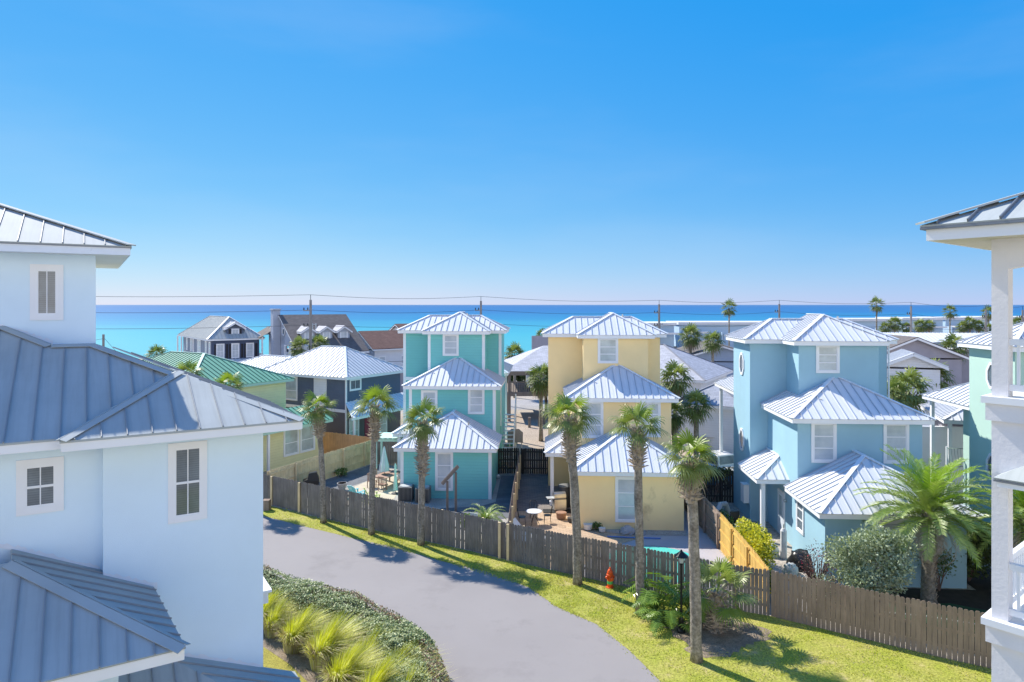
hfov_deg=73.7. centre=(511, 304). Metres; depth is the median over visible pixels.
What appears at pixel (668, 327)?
condo block
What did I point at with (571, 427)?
palm tree
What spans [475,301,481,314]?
power pole
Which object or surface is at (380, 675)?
grass clump
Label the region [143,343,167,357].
palm tree
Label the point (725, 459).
pickup truck
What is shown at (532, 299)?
power wire
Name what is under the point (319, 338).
palm tree
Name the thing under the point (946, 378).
palm tree
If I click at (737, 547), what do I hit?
picket fence
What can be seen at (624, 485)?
window
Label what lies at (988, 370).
octagonal window
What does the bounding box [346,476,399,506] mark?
patio
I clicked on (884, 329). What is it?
palm tree
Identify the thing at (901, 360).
bungalow
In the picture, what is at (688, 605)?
philodendron
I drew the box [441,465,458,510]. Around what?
wooden frame
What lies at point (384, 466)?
patio umbrella
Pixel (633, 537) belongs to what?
pool hose
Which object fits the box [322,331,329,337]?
window
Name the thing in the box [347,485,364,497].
adirondack chair
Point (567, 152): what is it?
sky
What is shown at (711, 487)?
picket fence
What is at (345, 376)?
bungalow
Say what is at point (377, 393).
palm tree
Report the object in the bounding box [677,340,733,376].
bungalow
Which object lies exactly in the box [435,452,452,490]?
window
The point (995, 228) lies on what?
balcony house
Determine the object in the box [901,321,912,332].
palm tree
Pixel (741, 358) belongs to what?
octagonal window
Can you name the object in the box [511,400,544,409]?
beach road
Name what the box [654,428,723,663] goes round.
palm tree
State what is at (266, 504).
utility box
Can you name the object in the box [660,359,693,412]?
palm tree
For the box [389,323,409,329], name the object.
beach house
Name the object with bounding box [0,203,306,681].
house
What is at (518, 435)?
sign board
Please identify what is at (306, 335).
window
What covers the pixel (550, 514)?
metal chair
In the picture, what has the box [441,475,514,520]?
slate walk
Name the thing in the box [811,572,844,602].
shrub
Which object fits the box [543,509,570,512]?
grill mat
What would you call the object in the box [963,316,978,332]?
palm tree
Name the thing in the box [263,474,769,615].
picket fence
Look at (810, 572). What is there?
bougainvillea
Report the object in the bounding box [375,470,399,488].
dining table
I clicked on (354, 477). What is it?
slate path
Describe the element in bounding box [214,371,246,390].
palm tree
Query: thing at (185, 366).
palm tree
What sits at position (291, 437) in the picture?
window
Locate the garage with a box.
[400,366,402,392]
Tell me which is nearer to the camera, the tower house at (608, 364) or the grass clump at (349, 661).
the grass clump at (349, 661)
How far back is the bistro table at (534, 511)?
37.19 m
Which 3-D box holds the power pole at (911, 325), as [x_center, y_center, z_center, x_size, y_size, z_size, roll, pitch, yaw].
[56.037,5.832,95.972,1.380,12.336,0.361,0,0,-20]
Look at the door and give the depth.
58.92 m
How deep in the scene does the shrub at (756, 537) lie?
30.07 m
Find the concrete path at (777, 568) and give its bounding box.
[751,521,797,607]
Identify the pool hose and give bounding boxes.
[607,536,660,538]
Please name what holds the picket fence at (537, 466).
on the ground at (773, 531)
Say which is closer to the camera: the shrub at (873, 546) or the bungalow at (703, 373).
the shrub at (873, 546)
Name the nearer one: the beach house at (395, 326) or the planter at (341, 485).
the planter at (341, 485)
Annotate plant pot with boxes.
[556,511,566,519]
[583,523,592,530]
[599,527,605,532]
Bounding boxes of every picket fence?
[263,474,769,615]
[267,440,370,482]
[323,432,370,453]
[377,441,396,465]
[498,448,518,473]
[508,450,520,523]
[521,448,547,473]
[684,491,719,548]
[699,470,733,502]
[720,513,768,611]
[771,570,990,667]
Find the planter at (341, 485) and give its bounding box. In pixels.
[337,482,346,489]
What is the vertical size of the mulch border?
0.001 m
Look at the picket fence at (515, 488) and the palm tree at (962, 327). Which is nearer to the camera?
the picket fence at (515, 488)
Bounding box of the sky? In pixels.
[0,0,1023,304]
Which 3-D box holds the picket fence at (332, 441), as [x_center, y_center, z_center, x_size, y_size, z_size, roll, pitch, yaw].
[-13.518,11.076,53.918,6.493,1.848,0.410,0,0,27]
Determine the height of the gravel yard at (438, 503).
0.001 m
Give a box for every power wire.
[96,295,1023,307]
[149,324,987,329]
[161,310,1020,318]
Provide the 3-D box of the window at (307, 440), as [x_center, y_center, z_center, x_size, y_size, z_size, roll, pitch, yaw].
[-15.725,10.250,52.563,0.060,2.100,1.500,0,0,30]
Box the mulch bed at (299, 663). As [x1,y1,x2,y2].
[263,629,344,681]
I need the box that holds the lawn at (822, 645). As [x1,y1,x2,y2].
[263,506,990,681]
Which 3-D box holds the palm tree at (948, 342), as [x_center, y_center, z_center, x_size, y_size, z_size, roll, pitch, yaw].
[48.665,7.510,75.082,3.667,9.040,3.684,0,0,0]
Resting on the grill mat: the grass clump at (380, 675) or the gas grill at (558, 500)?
the gas grill at (558, 500)
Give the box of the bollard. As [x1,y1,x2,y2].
[528,417,530,427]
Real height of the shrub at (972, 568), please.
2.720 m
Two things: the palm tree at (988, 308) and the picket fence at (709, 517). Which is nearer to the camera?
the picket fence at (709, 517)
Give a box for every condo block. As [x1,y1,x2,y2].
[644,321,678,347]
[666,321,760,347]
[844,318,902,332]
[875,317,946,332]
[936,317,989,332]
[961,316,1021,329]
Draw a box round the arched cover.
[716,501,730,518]
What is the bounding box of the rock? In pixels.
[619,525,634,535]
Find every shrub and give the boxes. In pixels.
[335,467,347,476]
[507,354,525,382]
[592,522,600,529]
[701,465,733,501]
[719,509,736,525]
[733,515,778,569]
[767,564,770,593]
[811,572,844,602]
[821,521,923,611]
[961,526,1014,580]
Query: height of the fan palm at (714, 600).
2.841 m
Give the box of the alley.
[516,474,569,510]
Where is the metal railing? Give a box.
[946,446,962,494]
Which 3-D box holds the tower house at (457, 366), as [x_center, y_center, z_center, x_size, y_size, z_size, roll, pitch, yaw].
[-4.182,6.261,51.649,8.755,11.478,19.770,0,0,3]
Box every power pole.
[302,295,315,351]
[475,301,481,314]
[654,304,662,328]
[775,304,779,317]
[907,306,913,332]
[982,309,988,331]
[1019,307,1023,321]
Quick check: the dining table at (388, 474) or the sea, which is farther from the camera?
the sea
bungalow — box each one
[143,351,332,471]
[239,345,402,438]
[660,344,733,429]
[676,383,733,453]
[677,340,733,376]
[887,334,968,386]
[887,349,948,425]
[932,341,968,384]
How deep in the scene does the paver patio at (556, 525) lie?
36.72 m
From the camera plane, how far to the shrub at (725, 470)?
41.40 m
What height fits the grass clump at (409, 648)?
1.585 m
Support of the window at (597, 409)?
in the tower house at (608, 364)
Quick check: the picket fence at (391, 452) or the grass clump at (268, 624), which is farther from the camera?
the picket fence at (391, 452)
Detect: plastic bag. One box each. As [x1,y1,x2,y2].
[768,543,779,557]
[782,562,798,574]
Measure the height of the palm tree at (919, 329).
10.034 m
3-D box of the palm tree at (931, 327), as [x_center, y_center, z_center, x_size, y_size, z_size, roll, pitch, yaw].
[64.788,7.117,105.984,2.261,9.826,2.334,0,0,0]
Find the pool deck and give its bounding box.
[600,509,766,613]
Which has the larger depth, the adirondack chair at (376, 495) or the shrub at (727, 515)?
the adirondack chair at (376, 495)
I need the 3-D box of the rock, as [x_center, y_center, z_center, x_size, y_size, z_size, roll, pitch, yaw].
[6.041,11.764,35.741,0.843,0.453,0.654,0,0,0]
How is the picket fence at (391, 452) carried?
on the gravel yard at (438, 503)
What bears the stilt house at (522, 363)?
on the sand lot
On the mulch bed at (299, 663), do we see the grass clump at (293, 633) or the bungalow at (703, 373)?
the grass clump at (293, 633)
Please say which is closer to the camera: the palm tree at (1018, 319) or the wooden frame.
the wooden frame
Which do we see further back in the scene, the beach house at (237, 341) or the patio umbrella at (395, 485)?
the beach house at (237, 341)
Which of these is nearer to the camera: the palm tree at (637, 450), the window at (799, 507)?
the palm tree at (637, 450)
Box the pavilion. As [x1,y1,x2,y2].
[919,402,962,491]
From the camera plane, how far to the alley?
43.55 m
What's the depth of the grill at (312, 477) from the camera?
43.58 m
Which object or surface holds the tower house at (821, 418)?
on the ground at (773, 531)
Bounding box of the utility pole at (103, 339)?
[98,334,115,350]
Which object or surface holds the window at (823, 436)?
in the tower house at (821, 418)
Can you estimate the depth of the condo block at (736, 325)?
133.00 m
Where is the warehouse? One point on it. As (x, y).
(933, 337)
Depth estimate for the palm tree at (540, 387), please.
59.75 m
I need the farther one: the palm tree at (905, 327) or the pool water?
the palm tree at (905, 327)
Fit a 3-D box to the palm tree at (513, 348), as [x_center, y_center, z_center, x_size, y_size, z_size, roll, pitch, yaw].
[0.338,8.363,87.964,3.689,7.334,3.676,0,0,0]
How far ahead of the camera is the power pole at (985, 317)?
99.87 m
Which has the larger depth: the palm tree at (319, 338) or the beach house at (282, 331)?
the beach house at (282, 331)
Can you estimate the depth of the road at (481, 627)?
26.77 m
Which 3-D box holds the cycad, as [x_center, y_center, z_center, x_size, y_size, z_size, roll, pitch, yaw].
[-1.354,11.145,34.881,2.336,1.710,2.493,0,0,0]
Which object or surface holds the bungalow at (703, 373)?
on the sand lot
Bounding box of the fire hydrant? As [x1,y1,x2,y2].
[605,567,614,588]
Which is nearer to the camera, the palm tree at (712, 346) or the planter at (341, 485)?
the planter at (341, 485)
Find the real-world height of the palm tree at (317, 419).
7.332 m
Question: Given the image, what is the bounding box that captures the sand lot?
[387,414,699,455]
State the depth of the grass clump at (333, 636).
22.58 m
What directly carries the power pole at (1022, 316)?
on the ground at (773, 531)
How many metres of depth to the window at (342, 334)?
101.80 m
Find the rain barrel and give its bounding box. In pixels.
[558,483,570,507]
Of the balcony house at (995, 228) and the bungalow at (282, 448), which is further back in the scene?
the bungalow at (282, 448)
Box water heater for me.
[780,524,786,558]
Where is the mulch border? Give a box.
[806,569,990,652]
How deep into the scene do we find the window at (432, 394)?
46.31 m
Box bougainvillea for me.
[791,540,834,592]
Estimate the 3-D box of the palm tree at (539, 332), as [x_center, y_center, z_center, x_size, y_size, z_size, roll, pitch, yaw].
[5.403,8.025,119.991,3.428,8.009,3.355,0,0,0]
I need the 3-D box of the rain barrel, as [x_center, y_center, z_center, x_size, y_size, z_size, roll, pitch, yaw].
[3.150,11.345,40.600,0.780,1.310,0.768,0,0,0]
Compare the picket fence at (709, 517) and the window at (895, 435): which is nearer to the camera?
the window at (895, 435)
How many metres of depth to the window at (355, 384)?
57.69 m
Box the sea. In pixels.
[96,305,1023,358]
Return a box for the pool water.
[622,546,688,581]
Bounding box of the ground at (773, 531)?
[141,357,988,680]
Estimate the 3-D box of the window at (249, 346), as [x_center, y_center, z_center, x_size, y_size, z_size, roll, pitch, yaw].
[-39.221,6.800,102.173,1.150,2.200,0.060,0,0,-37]
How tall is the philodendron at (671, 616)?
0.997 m
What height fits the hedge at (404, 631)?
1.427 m
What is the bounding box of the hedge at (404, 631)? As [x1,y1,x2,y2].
[263,564,450,681]
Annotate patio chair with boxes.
[378,476,386,491]
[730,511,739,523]
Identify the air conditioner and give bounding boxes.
[398,484,413,501]
[415,485,430,503]
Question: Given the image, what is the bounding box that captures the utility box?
[263,499,270,510]
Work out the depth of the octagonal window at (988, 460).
32.86 m
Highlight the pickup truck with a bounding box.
[691,450,733,470]
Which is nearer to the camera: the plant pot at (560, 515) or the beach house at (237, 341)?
the plant pot at (560, 515)
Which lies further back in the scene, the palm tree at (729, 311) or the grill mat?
the palm tree at (729, 311)
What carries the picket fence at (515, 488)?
on the ground at (773, 531)
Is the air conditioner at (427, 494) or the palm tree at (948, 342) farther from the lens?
the palm tree at (948, 342)
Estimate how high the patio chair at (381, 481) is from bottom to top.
0.950 m
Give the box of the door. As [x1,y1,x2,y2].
[365,417,370,437]
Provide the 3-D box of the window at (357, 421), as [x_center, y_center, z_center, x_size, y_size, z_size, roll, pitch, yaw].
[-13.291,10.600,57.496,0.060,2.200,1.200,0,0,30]
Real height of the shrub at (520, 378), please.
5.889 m
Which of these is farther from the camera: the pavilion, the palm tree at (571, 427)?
the pavilion
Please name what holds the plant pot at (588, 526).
on the paver patio at (556, 525)
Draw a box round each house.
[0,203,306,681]
[177,315,264,361]
[257,309,368,356]
[358,330,402,365]
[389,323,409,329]
[391,311,515,498]
[504,346,547,420]
[541,312,683,530]
[713,313,983,587]
[915,192,1023,681]
[920,322,1023,545]
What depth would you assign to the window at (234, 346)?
100.88 m
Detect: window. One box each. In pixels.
[16,456,63,516]
[30,264,63,319]
[168,440,206,523]
[216,344,224,357]
[231,329,238,333]
[231,343,238,357]
[246,343,253,357]
[283,430,298,456]
[286,376,297,400]
[300,426,314,452]
[304,332,312,338]
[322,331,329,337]
[340,331,347,337]
[349,378,361,390]
[349,418,358,435]
[381,414,386,431]
[421,390,436,413]
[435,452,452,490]
[443,334,458,355]
[468,390,483,413]
[582,402,602,437]
[598,339,617,362]
[615,476,634,522]
[640,402,660,436]
[739,352,743,374]
[739,428,743,450]
[796,500,803,535]
[811,424,836,462]
[816,346,839,372]
[875,520,903,567]
[883,424,908,463]
[986,362,990,388]
[986,453,990,479]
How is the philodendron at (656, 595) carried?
on the lawn at (822, 645)
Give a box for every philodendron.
[621,572,684,625]
[634,599,689,636]
[662,582,730,628]
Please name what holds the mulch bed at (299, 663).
on the lawn strip
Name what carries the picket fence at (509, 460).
on the gravel yard at (438, 503)
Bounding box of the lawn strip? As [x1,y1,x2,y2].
[263,647,306,681]
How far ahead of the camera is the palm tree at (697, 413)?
43.20 m
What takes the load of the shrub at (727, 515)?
on the ground at (773, 531)
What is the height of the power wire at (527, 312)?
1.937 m
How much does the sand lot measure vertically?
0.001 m
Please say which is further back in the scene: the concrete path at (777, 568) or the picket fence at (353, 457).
the picket fence at (353, 457)
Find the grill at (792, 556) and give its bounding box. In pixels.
[786,549,812,572]
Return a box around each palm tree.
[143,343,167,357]
[175,359,207,377]
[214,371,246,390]
[287,335,311,356]
[295,390,340,523]
[312,333,330,348]
[348,384,400,534]
[396,395,447,545]
[504,341,523,397]
[524,362,547,441]
[535,328,544,335]
[538,392,603,585]
[606,401,669,615]
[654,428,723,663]
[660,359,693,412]
[671,400,687,452]
[677,388,716,457]
[678,322,702,353]
[700,330,725,361]
[719,298,738,345]
[867,295,884,329]
[877,321,892,332]
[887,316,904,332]
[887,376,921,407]
[890,365,933,414]
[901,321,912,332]
[913,318,928,332]
[923,319,936,332]
[928,357,958,389]
[936,332,968,364]
[940,304,958,331]
[955,320,968,332]
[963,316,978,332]
[973,319,984,332]
[981,304,990,324]
[1013,315,1021,324]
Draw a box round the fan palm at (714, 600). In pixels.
[682,556,758,633]
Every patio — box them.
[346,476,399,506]
[514,511,634,560]
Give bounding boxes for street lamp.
[674,549,687,633]
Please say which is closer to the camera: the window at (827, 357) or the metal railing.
the window at (827, 357)
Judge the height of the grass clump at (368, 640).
1.542 m
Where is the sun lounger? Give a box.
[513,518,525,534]
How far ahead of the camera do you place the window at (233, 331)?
101.17 m
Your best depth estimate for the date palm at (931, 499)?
27.06 m
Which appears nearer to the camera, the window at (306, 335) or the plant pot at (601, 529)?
the plant pot at (601, 529)
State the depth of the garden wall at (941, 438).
43.10 m
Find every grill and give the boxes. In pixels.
[303,471,318,492]
[546,491,565,510]
[786,549,812,572]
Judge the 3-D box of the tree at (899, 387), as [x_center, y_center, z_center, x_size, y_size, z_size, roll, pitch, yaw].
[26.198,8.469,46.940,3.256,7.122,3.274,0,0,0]
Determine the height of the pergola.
2.790 m
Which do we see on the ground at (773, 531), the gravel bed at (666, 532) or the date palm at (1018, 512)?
the gravel bed at (666, 532)
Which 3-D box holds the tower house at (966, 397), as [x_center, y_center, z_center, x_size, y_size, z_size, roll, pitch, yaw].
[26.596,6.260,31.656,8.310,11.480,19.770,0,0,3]
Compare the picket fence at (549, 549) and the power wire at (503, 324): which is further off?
the power wire at (503, 324)
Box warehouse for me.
[883,332,981,342]
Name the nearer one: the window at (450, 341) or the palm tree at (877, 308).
the window at (450, 341)
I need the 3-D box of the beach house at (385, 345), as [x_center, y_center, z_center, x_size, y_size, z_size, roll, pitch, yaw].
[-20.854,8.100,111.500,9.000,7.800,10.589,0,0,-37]
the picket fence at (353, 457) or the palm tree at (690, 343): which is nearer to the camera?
the picket fence at (353, 457)
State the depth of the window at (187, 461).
15.35 m
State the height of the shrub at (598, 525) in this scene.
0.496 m
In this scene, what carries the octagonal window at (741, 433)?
in the tower house at (821, 418)
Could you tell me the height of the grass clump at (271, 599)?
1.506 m
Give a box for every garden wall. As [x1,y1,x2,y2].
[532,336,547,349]
[922,426,962,494]
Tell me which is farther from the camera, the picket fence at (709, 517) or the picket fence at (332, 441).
the picket fence at (332, 441)
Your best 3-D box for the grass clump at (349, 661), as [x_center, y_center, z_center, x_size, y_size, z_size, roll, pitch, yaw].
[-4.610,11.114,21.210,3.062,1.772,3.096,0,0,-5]
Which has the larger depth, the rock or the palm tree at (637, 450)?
the rock
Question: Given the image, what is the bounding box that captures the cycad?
[463,503,505,521]
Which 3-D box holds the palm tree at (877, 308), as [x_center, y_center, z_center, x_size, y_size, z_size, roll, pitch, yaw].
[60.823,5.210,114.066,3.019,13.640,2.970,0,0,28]
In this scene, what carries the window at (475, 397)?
in the tower house at (457, 366)
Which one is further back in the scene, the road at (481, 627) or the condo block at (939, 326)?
the condo block at (939, 326)
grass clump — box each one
[263,587,298,625]
[263,596,305,638]
[270,603,342,654]
[297,607,377,671]
[313,635,398,681]
[345,621,416,664]
[348,648,445,681]
[367,639,448,676]
[387,657,456,681]
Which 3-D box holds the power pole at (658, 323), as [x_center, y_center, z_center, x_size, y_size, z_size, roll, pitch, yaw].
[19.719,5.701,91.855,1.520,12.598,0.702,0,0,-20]
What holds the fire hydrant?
on the lawn at (822, 645)
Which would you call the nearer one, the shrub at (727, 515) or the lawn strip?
the lawn strip
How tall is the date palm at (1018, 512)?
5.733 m
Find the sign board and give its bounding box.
[508,429,522,447]
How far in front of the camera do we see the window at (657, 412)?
40.21 m
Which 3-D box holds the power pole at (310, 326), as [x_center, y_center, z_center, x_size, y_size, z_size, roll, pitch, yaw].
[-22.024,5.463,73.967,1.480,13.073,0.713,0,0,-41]
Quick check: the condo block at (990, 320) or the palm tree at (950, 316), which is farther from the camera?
the condo block at (990, 320)
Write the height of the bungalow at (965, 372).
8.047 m
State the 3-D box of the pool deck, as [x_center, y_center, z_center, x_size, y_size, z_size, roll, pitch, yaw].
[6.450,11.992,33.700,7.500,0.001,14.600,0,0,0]
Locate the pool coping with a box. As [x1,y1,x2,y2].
[622,545,709,583]
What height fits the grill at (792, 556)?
0.783 m
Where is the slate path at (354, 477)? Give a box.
[307,465,381,495]
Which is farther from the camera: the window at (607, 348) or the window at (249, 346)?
the window at (249, 346)
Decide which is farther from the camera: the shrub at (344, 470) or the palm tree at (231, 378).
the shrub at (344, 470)
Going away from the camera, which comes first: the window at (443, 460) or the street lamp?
the street lamp
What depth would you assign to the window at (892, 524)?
29.02 m
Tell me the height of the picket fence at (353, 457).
1.847 m
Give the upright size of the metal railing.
3.650 m
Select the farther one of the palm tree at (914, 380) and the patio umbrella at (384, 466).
the palm tree at (914, 380)
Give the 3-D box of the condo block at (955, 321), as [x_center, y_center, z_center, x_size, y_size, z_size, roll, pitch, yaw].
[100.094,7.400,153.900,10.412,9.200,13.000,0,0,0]
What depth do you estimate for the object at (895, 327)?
105.56 m
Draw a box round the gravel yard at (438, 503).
[307,464,514,551]
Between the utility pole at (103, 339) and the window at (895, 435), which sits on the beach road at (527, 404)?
the utility pole at (103, 339)
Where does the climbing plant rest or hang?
on the mulch border
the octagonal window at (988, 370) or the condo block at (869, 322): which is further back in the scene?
the condo block at (869, 322)
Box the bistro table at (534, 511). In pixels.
[526,509,541,525]
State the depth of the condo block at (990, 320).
155.53 m
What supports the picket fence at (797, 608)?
on the ground at (773, 531)
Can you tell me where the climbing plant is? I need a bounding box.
[917,547,957,590]
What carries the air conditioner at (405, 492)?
on the gravel yard at (438, 503)
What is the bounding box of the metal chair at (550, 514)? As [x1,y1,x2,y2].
[544,506,552,523]
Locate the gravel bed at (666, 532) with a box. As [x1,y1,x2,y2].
[593,529,687,535]
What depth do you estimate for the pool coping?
33.66 m
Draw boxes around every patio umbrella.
[379,446,388,485]
[391,463,397,494]
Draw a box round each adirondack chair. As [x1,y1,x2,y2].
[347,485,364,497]
[363,487,380,504]
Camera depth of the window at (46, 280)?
17.64 m
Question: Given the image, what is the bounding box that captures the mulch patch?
[664,617,771,657]
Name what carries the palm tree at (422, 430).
on the lawn at (822, 645)
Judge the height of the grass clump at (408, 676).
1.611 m
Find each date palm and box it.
[851,444,990,605]
[959,464,1023,555]
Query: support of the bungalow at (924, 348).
on the ground at (773, 531)
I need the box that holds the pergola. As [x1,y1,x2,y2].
[376,432,402,471]
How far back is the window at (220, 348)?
99.68 m
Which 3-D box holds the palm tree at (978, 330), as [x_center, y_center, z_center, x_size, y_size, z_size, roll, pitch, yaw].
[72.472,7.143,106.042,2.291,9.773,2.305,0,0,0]
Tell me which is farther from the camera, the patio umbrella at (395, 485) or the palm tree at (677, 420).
the palm tree at (677, 420)
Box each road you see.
[263,516,659,681]
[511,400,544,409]
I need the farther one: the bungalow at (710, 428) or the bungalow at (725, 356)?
the bungalow at (725, 356)
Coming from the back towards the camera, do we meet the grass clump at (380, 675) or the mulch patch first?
the mulch patch
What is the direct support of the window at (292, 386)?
in the bungalow at (345, 376)
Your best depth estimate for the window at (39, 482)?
14.19 m
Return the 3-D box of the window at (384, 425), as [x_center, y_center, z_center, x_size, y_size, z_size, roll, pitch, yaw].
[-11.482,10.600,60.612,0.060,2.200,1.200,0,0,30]
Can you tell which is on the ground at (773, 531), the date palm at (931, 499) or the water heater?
the water heater
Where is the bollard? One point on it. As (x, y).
(529, 422)
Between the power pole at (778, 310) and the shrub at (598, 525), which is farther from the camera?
the power pole at (778, 310)
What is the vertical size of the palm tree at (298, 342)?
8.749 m
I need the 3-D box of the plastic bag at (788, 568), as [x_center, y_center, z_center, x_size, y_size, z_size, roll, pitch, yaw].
[12.452,11.755,30.503,0.674,0.471,0.643,0,0,0]

